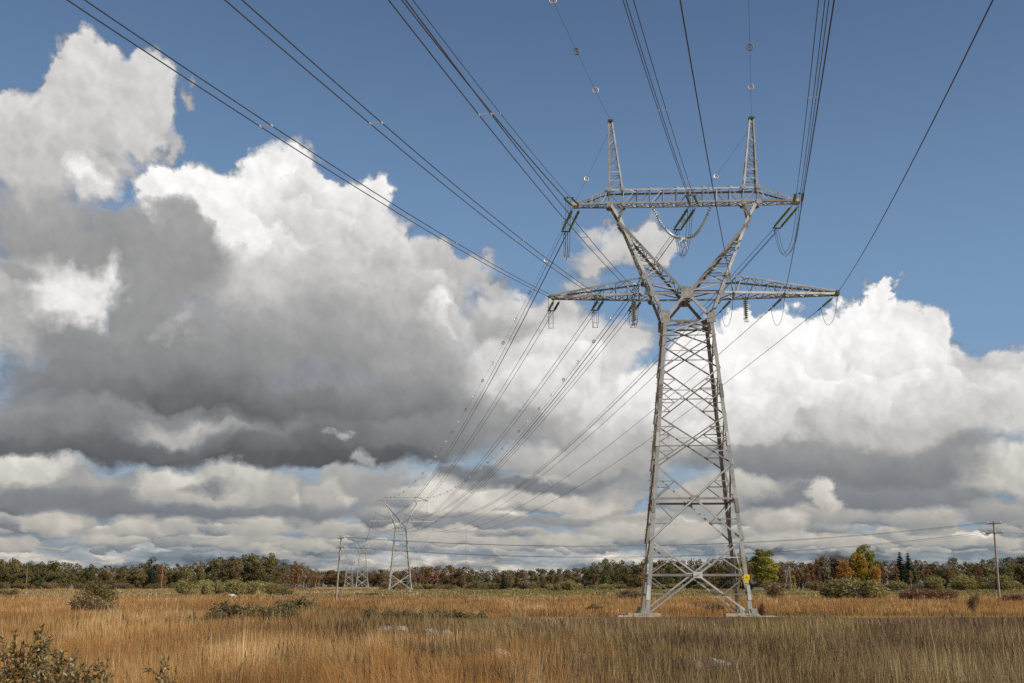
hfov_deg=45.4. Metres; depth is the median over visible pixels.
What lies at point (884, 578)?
birch tree
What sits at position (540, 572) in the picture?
distant wood
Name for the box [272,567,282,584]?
broadleaf tree
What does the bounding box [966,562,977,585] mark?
broadleaf tree
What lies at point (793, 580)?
broadleaf tree
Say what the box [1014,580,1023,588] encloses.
round bush
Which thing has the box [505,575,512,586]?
broadleaf tree
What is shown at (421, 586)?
round bush
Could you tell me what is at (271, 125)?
overhead conductor
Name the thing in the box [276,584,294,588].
round bush
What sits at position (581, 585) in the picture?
round bush
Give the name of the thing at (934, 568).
broadleaf tree
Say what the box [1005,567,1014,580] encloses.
broadleaf tree
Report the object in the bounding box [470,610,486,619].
willow shrub
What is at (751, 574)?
broadleaf tree
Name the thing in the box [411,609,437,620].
willow shrub
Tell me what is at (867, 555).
broadleaf tree
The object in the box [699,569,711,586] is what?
broadleaf tree
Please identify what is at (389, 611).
willow shrub
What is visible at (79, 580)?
broadleaf tree
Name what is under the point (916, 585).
round bush
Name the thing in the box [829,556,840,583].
broadleaf tree
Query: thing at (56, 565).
broadleaf tree
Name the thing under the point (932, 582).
round bush
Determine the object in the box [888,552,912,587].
spruce tree
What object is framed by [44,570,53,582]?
broadleaf tree
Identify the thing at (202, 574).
broadleaf tree
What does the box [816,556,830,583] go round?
broadleaf tree
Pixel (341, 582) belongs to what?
broadleaf tree
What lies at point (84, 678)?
willow sapling
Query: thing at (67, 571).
broadleaf tree
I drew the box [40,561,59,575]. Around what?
broadleaf tree
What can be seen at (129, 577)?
broadleaf tree
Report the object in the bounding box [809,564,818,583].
broadleaf tree
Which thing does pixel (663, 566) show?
broadleaf tree
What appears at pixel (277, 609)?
willow shrub
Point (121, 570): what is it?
broadleaf tree
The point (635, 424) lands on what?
distant conductor
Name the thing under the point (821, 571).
broadleaf tree
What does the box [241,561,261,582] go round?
broadleaf tree
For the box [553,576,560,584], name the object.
broadleaf tree
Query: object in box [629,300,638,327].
jumper loop
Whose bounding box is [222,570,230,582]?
broadleaf tree
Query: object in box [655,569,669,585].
broadleaf tree
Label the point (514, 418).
distant conductor
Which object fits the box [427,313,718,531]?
distant conductor
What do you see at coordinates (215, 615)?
willow shrub
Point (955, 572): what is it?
broadleaf tree
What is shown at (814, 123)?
overhead conductor
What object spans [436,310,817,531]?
distant conductor
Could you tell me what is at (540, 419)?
distant conductor
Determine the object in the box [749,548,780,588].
broadleaf tree
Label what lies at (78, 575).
broadleaf tree
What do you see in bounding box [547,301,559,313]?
strain insulator
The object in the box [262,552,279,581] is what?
broadleaf tree
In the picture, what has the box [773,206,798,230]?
strain insulator
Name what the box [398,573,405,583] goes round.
broadleaf tree
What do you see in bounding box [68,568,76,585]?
broadleaf tree
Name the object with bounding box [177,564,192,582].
broadleaf tree
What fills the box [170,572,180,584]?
broadleaf tree
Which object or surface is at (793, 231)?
jumper loop
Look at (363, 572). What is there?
broadleaf tree
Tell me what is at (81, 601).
round bush
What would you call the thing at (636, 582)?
broadleaf tree
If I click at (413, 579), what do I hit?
broadleaf tree
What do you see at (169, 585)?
round bush
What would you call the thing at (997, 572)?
utility pole
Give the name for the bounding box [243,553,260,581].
broadleaf tree
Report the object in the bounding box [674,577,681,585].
broadleaf tree
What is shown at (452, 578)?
broadleaf tree
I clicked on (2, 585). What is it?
round bush
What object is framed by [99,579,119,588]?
round bush
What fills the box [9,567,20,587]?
broadleaf tree
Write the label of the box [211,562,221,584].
broadleaf tree
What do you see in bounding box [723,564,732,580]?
broadleaf tree
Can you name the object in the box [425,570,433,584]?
broadleaf tree
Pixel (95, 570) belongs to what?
broadleaf tree
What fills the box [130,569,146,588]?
broadleaf tree
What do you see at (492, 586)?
round bush
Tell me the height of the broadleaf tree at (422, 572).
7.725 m
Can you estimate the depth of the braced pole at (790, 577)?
422.08 m
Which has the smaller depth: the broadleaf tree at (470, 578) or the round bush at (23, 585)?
the round bush at (23, 585)
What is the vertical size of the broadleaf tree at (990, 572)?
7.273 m
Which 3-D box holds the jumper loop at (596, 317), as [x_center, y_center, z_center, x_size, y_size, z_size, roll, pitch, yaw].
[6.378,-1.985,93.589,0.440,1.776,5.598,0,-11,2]
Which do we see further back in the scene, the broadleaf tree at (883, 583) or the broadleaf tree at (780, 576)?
the broadleaf tree at (780, 576)
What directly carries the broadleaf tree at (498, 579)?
on the ground at (326, 587)
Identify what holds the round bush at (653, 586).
on the ground at (326, 587)
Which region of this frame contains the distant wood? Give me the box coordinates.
[0,554,1023,587]
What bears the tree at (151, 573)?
on the ground at (326, 587)
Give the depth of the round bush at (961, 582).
404.96 m
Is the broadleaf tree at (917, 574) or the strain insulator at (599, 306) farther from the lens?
the broadleaf tree at (917, 574)
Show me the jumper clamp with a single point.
(682, 238)
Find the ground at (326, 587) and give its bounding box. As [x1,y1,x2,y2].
[0,586,1023,682]
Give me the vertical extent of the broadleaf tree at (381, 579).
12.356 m
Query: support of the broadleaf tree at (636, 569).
on the ground at (326, 587)
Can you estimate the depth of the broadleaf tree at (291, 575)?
464.83 m
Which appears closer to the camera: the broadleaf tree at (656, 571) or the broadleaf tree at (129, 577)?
the broadleaf tree at (129, 577)
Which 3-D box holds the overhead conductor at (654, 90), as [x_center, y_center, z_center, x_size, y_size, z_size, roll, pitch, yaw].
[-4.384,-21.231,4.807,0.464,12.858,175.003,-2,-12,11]
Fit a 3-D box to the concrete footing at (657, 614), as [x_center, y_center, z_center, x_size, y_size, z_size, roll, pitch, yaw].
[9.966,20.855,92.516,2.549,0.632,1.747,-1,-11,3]
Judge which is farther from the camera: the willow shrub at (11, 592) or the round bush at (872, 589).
the willow shrub at (11, 592)
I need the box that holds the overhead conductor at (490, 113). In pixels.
[388,0,638,293]
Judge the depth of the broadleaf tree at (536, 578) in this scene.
475.83 m
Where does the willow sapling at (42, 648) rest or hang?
on the ground at (326, 587)
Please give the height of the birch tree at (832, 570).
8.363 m
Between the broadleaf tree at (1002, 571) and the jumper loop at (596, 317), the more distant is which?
the broadleaf tree at (1002, 571)
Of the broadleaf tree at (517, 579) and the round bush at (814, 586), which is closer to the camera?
the round bush at (814, 586)
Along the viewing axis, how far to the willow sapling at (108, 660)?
10.27 m
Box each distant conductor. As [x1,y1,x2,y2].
[372,311,553,531]
[377,232,567,517]
[380,312,595,531]
[391,311,631,531]
[402,230,679,517]
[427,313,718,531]
[428,232,775,517]
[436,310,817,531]
[439,311,767,531]
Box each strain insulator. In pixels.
[547,295,559,298]
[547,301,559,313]
[561,209,579,234]
[564,196,579,205]
[590,300,603,312]
[628,301,641,313]
[673,207,695,232]
[686,194,697,203]
[719,300,730,312]
[768,298,781,310]
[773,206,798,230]
[793,192,804,201]
[818,297,833,310]
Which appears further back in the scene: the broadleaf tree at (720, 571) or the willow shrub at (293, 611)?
the broadleaf tree at (720, 571)
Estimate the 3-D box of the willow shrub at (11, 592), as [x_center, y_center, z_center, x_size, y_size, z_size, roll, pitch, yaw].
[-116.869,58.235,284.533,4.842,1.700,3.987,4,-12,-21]
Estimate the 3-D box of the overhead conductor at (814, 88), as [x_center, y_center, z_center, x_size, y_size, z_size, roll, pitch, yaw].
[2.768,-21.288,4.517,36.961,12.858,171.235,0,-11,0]
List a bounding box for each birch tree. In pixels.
[417,571,422,583]
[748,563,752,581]
[796,569,800,584]
[800,571,804,582]
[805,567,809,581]
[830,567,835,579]
[882,570,886,581]
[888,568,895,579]
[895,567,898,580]
[908,570,913,587]
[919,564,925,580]
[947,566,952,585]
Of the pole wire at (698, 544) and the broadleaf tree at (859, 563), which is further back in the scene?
the broadleaf tree at (859, 563)
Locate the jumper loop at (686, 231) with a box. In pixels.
[675,200,692,255]
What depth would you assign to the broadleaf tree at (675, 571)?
490.76 m
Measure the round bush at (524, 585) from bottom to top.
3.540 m
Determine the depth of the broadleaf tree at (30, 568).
496.71 m
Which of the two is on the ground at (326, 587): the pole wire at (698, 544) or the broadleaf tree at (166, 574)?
the broadleaf tree at (166, 574)
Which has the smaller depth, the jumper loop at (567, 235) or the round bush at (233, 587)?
the jumper loop at (567, 235)
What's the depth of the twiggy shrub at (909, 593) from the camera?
180.03 m
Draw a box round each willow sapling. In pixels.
[0,623,84,682]
[0,655,117,682]
[91,656,117,682]
[143,655,179,682]
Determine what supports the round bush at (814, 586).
on the ground at (326, 587)
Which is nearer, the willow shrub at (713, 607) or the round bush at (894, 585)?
the willow shrub at (713, 607)
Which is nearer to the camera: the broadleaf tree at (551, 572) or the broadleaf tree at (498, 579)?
the broadleaf tree at (498, 579)
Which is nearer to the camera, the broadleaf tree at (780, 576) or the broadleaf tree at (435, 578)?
the broadleaf tree at (435, 578)
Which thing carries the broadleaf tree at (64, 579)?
on the ground at (326, 587)
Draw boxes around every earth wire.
[388,135,607,497]
[428,127,750,497]
[549,0,609,118]
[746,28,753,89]
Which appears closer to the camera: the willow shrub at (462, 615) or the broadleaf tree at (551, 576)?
the willow shrub at (462, 615)
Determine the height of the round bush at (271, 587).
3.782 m
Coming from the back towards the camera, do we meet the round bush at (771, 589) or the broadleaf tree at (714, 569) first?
the broadleaf tree at (714, 569)
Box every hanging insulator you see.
[631,297,634,325]
[633,300,636,323]
[652,206,680,238]
[686,206,711,238]
[743,295,748,321]
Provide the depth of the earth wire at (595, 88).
77.77 m
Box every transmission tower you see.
[337,551,362,586]
[346,536,381,586]
[370,496,435,589]
[551,116,839,615]
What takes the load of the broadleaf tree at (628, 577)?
on the ground at (326, 587)
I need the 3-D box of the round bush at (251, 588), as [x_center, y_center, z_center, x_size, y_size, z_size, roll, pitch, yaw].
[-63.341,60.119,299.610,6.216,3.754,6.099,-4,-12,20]
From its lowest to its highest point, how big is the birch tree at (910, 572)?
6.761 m
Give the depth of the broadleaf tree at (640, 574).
463.02 m
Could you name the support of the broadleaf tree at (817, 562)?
on the ground at (326, 587)
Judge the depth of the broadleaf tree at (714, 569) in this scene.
472.50 m
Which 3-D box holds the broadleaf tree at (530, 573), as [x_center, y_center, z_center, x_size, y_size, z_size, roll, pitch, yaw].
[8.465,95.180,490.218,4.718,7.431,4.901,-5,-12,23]
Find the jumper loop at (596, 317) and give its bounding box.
[592,297,598,327]
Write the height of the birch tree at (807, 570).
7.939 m
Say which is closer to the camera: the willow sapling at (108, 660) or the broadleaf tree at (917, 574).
the willow sapling at (108, 660)
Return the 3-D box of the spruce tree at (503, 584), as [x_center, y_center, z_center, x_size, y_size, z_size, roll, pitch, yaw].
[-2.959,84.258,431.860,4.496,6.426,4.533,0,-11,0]
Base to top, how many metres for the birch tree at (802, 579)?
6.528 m
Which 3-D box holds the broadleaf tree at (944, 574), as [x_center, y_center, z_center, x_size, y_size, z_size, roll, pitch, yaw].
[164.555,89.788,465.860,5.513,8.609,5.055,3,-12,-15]
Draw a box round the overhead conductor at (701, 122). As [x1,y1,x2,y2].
[679,0,732,289]
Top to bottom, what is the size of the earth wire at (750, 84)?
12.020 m
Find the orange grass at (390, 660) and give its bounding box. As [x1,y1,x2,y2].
[0,588,1023,682]
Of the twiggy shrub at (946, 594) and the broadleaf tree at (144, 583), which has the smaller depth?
the twiggy shrub at (946, 594)
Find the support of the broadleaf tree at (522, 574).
on the ground at (326, 587)
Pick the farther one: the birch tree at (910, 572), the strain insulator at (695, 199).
the birch tree at (910, 572)
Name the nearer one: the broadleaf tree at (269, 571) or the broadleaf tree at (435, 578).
the broadleaf tree at (435, 578)
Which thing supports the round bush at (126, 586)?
on the ground at (326, 587)
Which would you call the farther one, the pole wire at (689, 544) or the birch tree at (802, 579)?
the birch tree at (802, 579)
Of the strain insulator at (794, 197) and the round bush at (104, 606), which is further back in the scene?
the round bush at (104, 606)
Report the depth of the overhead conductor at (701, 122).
38.53 m
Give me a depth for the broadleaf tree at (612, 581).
474.38 m
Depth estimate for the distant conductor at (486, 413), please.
127.57 m
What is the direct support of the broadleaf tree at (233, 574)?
on the ground at (326, 587)
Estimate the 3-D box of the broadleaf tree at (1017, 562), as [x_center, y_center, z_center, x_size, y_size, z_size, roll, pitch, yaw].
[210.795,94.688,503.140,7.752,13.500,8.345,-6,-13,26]
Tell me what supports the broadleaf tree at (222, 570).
on the ground at (326, 587)
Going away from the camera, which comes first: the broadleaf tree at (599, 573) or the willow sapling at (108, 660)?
the willow sapling at (108, 660)
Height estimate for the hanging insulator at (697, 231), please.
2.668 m
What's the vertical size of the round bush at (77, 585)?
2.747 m
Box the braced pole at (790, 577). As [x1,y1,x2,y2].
[784,566,791,588]
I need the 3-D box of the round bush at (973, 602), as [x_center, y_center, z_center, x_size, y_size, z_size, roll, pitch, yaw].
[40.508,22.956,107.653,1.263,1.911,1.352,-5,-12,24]
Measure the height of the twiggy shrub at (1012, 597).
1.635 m
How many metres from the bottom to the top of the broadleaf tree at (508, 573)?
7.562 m
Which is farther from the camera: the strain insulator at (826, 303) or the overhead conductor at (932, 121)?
the strain insulator at (826, 303)
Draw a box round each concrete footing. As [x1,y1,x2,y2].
[617,615,651,617]
[627,613,660,616]
[723,613,759,617]
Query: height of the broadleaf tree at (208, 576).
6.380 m
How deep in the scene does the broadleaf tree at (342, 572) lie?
1087.67 m
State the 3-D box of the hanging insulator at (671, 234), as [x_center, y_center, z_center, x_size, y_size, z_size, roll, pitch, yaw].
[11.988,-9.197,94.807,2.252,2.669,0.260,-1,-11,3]
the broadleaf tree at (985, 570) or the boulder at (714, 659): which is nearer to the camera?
the boulder at (714, 659)
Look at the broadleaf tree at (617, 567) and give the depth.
499.63 m
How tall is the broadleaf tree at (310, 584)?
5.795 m
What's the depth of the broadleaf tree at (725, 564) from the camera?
490.02 m
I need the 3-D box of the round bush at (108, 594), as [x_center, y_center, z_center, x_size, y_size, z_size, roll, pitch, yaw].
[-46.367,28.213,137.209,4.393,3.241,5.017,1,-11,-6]
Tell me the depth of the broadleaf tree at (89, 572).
467.45 m
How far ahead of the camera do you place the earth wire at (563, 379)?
149.66 m
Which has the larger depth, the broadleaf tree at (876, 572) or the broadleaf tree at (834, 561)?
the broadleaf tree at (834, 561)
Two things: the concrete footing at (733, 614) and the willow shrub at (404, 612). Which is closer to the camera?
the willow shrub at (404, 612)
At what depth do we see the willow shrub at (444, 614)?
75.27 m
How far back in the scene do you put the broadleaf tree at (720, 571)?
477.17 m
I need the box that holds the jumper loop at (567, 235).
[563,199,570,259]
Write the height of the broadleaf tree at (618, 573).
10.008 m
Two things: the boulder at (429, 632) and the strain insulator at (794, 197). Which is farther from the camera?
the strain insulator at (794, 197)
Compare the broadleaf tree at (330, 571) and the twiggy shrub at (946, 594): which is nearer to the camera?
the twiggy shrub at (946, 594)
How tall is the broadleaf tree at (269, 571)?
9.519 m
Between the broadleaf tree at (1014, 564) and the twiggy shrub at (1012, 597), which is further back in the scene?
the broadleaf tree at (1014, 564)
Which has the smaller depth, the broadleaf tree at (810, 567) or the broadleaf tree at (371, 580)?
the broadleaf tree at (810, 567)
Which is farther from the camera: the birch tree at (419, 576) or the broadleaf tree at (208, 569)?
the broadleaf tree at (208, 569)
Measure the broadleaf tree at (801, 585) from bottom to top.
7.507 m
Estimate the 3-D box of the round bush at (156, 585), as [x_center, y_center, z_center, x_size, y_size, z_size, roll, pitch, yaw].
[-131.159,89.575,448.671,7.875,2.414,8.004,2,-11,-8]
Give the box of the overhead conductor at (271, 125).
[67,0,552,295]
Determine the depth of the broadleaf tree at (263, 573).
464.60 m
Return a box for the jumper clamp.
[678,237,691,251]
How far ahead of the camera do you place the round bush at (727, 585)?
440.21 m
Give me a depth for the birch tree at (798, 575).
423.91 m
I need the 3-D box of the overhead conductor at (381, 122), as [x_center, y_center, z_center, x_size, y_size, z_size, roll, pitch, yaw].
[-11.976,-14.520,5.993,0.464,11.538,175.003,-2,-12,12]
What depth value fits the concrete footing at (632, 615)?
86.00 m
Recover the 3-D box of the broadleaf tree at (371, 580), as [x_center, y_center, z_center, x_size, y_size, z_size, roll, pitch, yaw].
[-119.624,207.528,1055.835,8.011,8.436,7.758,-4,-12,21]
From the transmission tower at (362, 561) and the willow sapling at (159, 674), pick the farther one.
the transmission tower at (362, 561)
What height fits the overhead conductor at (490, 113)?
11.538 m
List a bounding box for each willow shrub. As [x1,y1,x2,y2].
[0,589,19,595]
[183,614,201,627]
[199,610,227,626]
[207,599,263,619]
[258,602,290,620]
[275,596,317,612]
[282,608,302,623]
[363,607,382,620]
[381,608,400,623]
[397,608,413,620]
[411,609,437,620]
[431,608,453,619]
[450,608,473,618]
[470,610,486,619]
[585,603,604,611]
[705,602,725,611]
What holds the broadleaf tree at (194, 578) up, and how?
on the ground at (326, 587)
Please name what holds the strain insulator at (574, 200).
attached to the transmission tower at (687, 293)
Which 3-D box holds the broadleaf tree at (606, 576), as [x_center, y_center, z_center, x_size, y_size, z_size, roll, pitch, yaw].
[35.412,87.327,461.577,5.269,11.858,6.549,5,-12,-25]
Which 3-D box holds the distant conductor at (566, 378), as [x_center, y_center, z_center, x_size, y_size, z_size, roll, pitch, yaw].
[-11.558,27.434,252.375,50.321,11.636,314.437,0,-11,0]
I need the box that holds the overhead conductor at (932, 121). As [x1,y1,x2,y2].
[838,0,993,291]
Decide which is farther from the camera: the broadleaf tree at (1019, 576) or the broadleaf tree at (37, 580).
the broadleaf tree at (1019, 576)
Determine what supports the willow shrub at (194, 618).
on the ground at (326, 587)
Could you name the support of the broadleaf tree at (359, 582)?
on the ground at (326, 587)
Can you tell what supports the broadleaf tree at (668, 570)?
on the ground at (326, 587)
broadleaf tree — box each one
[0,562,17,585]
[0,563,7,582]
[4,557,20,587]
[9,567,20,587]
[16,571,31,584]
[19,565,25,580]
[23,561,34,584]
[32,576,43,587]
[33,564,47,587]
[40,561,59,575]
[40,568,47,586]
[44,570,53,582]
[47,560,65,584]
[50,573,61,586]
[61,572,69,587]
[63,568,70,587]
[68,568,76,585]
[73,568,80,582]
[76,578,83,587]
[83,566,99,583]
[84,564,93,585]
[90,576,98,586]
[98,569,110,583]
[115,567,124,574]
[117,570,128,587]
[127,570,138,587]
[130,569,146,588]
[139,572,148,587]
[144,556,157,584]
[154,564,167,587]
[156,562,171,586]
[166,569,177,584]
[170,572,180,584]
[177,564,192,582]
[189,574,197,586]
[193,566,206,578]
[196,567,206,582]
[204,561,213,581]
[205,572,211,583]
[211,559,220,580]
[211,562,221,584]
[220,562,234,581]
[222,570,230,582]
[223,560,242,581]
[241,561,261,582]
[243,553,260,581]
[254,565,267,582]
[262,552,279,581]
[265,564,271,588]
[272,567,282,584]
[273,567,289,585]
[289,569,297,584]
[295,565,302,587]
[307,575,315,588]
[315,574,320,587]
[325,570,336,586]
[325,574,332,584]
[330,573,344,586]
[333,570,348,584]
[355,576,364,586]
[359,571,373,586]
[368,577,376,586]
[375,573,386,584]
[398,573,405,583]
[406,574,415,587]
[416,569,428,583]
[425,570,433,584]
[432,571,437,585]
[439,571,449,584]
[450,570,456,585]
[455,570,467,587]
[465,573,473,585]
[492,575,501,583]
[505,570,514,588]
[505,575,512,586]
[515,572,520,588]
[519,570,525,581]
[527,570,538,582]
[533,576,539,587]
[539,575,546,587]
[545,574,553,583]
[548,569,556,584]
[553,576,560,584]
[564,569,571,577]
[573,573,580,581]
[580,567,589,587]
[587,565,599,588]
[587,572,596,587]
[597,571,602,586]
[599,558,614,584]
[608,574,615,584]
[612,564,629,588]
[614,563,622,583]
[623,574,634,587]
[630,565,643,587]
[631,574,639,586]
[637,568,643,587]
[652,562,659,585]
[653,560,667,584]
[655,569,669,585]
[664,562,679,582]
[664,565,674,583]
[673,561,686,584]
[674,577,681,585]
[680,570,690,588]
[681,561,699,588]
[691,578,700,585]
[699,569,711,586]
[706,565,719,587]
[715,560,727,586]
[722,560,737,586]
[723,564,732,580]
[736,558,744,585]
[742,564,753,585]
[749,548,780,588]
[776,564,784,584]
[791,575,795,588]
[795,569,804,588]
[804,563,814,583]
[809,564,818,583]
[815,559,819,580]
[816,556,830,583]
[818,565,830,582]
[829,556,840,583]
[833,560,854,581]
[848,553,868,581]
[854,544,882,581]
[869,566,881,584]
[881,570,888,584]
[913,570,920,583]
[924,566,931,580]
[928,562,941,581]
[937,567,949,588]
[946,564,962,581]
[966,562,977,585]
[972,564,981,583]
[979,563,994,583]
[987,570,1000,582]
[999,567,1006,575]
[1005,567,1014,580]
[1006,558,1020,583]
[1007,564,1023,588]
[1015,555,1023,581]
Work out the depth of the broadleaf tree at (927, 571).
489.70 m
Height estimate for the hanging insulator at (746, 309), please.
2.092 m
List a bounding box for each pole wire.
[336,532,981,556]
[345,522,985,545]
[345,532,996,556]
[352,522,996,545]
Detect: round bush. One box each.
[0,582,10,588]
[12,582,33,588]
[42,582,60,588]
[66,591,108,611]
[72,582,84,588]
[78,580,118,603]
[94,601,124,613]
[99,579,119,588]
[115,582,133,589]
[144,583,162,588]
[167,582,177,588]
[173,578,195,594]
[193,579,212,587]
[194,582,213,594]
[210,580,228,593]
[218,578,249,594]
[243,580,265,594]
[257,580,280,593]
[273,585,293,594]
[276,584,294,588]
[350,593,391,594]
[377,581,404,588]
[413,583,432,588]
[429,583,454,588]
[465,580,486,588]
[477,582,501,589]
[515,580,537,588]
[546,583,560,590]
[558,580,583,588]
[559,578,580,590]
[591,583,619,589]
[612,583,628,588]
[615,589,641,598]
[646,583,660,588]
[656,583,681,588]
[693,582,713,588]
[716,580,733,588]
[740,582,760,589]
[761,579,786,598]
[778,583,794,588]
[804,580,826,590]
[818,575,858,599]
[839,578,890,599]
[884,580,909,590]
[903,583,923,588]
[922,575,945,589]
[949,573,978,589]
[966,592,979,611]
[978,574,1017,589]
[978,582,995,589]
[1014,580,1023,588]
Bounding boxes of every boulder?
[393,626,408,633]
[421,628,438,639]
[704,657,728,669]
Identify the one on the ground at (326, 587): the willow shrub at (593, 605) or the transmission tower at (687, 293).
the willow shrub at (593, 605)
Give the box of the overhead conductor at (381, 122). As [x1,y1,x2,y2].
[224,0,599,295]
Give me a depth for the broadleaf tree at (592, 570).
495.65 m
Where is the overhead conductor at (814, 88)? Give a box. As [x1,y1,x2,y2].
[796,0,828,197]
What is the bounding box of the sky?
[0,0,1023,585]
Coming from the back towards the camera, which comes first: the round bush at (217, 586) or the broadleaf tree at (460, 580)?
the broadleaf tree at (460, 580)
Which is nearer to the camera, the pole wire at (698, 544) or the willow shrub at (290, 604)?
the willow shrub at (290, 604)
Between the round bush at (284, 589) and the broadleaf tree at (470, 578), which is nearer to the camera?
the round bush at (284, 589)
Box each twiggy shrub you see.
[758,603,765,615]
[896,587,939,600]
[927,587,960,601]
[997,593,1023,601]
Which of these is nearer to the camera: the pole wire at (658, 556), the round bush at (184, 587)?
the pole wire at (658, 556)
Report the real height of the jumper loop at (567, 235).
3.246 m
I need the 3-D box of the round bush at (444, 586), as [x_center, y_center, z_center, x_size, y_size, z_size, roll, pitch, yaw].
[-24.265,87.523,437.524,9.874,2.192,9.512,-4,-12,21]
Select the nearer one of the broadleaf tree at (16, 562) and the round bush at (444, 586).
the round bush at (444, 586)
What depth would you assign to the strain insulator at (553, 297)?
91.76 m
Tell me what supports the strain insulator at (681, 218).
attached to the transmission tower at (687, 293)
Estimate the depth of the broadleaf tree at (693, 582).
468.48 m
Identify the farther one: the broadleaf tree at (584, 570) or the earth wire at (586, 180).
the broadleaf tree at (584, 570)
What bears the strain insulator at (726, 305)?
attached to the transmission tower at (687, 293)
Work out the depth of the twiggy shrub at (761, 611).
94.61 m
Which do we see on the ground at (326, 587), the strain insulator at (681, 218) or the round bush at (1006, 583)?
the round bush at (1006, 583)
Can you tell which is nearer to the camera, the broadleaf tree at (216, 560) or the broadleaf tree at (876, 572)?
the broadleaf tree at (876, 572)
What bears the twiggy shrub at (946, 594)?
on the ground at (326, 587)
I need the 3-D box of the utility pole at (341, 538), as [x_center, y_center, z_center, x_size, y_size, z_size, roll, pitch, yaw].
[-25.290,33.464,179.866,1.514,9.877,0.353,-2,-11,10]
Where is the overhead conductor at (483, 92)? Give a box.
[401,0,570,201]
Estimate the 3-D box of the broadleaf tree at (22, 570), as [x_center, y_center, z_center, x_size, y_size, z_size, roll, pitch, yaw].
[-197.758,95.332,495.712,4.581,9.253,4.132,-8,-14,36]
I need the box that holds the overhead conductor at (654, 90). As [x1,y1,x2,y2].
[623,0,692,199]
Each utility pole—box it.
[335,535,344,600]
[986,521,1002,600]
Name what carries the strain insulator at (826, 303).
attached to the transmission tower at (687, 293)
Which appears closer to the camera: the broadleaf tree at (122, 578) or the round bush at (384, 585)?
the round bush at (384, 585)
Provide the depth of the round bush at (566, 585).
393.78 m
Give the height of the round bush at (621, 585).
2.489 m
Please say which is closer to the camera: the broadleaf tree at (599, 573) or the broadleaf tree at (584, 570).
the broadleaf tree at (599, 573)
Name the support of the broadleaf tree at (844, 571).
on the ground at (326, 587)
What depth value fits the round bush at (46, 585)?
442.40 m
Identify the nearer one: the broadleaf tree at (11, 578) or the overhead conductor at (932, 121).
the overhead conductor at (932, 121)
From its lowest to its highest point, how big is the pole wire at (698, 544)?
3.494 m
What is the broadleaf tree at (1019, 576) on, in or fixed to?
on the ground at (326, 587)
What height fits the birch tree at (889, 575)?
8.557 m
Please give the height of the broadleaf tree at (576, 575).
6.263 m
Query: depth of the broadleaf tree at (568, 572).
503.74 m
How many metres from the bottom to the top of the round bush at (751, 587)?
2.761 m
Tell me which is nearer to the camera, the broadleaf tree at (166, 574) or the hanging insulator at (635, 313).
the hanging insulator at (635, 313)
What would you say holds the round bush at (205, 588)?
on the ground at (326, 587)
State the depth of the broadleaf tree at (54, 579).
475.38 m
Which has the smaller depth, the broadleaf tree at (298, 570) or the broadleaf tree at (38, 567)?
the broadleaf tree at (298, 570)
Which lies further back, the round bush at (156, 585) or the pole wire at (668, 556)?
the round bush at (156, 585)
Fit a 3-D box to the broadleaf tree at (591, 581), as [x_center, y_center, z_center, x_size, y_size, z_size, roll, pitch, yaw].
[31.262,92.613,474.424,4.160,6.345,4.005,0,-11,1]
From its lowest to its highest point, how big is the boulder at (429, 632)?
0.594 m
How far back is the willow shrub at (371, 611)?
74.00 m
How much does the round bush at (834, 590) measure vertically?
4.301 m
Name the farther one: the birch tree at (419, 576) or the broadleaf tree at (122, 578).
the birch tree at (419, 576)
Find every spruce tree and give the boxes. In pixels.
[499,571,508,588]
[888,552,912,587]
[902,553,919,586]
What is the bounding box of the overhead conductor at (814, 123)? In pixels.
[785,0,834,290]
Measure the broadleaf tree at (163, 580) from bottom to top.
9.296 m
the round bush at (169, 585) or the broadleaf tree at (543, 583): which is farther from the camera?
the broadleaf tree at (543, 583)
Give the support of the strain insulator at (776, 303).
attached to the transmission tower at (687, 293)
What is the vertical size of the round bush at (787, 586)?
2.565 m
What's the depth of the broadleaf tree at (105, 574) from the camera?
470.97 m
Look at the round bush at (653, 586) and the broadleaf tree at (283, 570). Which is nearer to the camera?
the round bush at (653, 586)
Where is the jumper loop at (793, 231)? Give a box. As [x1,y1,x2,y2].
[774,195,801,255]
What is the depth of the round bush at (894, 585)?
390.91 m
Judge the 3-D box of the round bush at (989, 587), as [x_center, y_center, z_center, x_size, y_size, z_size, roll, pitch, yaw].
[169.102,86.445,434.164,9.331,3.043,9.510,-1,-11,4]
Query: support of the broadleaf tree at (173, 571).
on the ground at (326, 587)
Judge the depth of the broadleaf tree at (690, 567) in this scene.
489.30 m

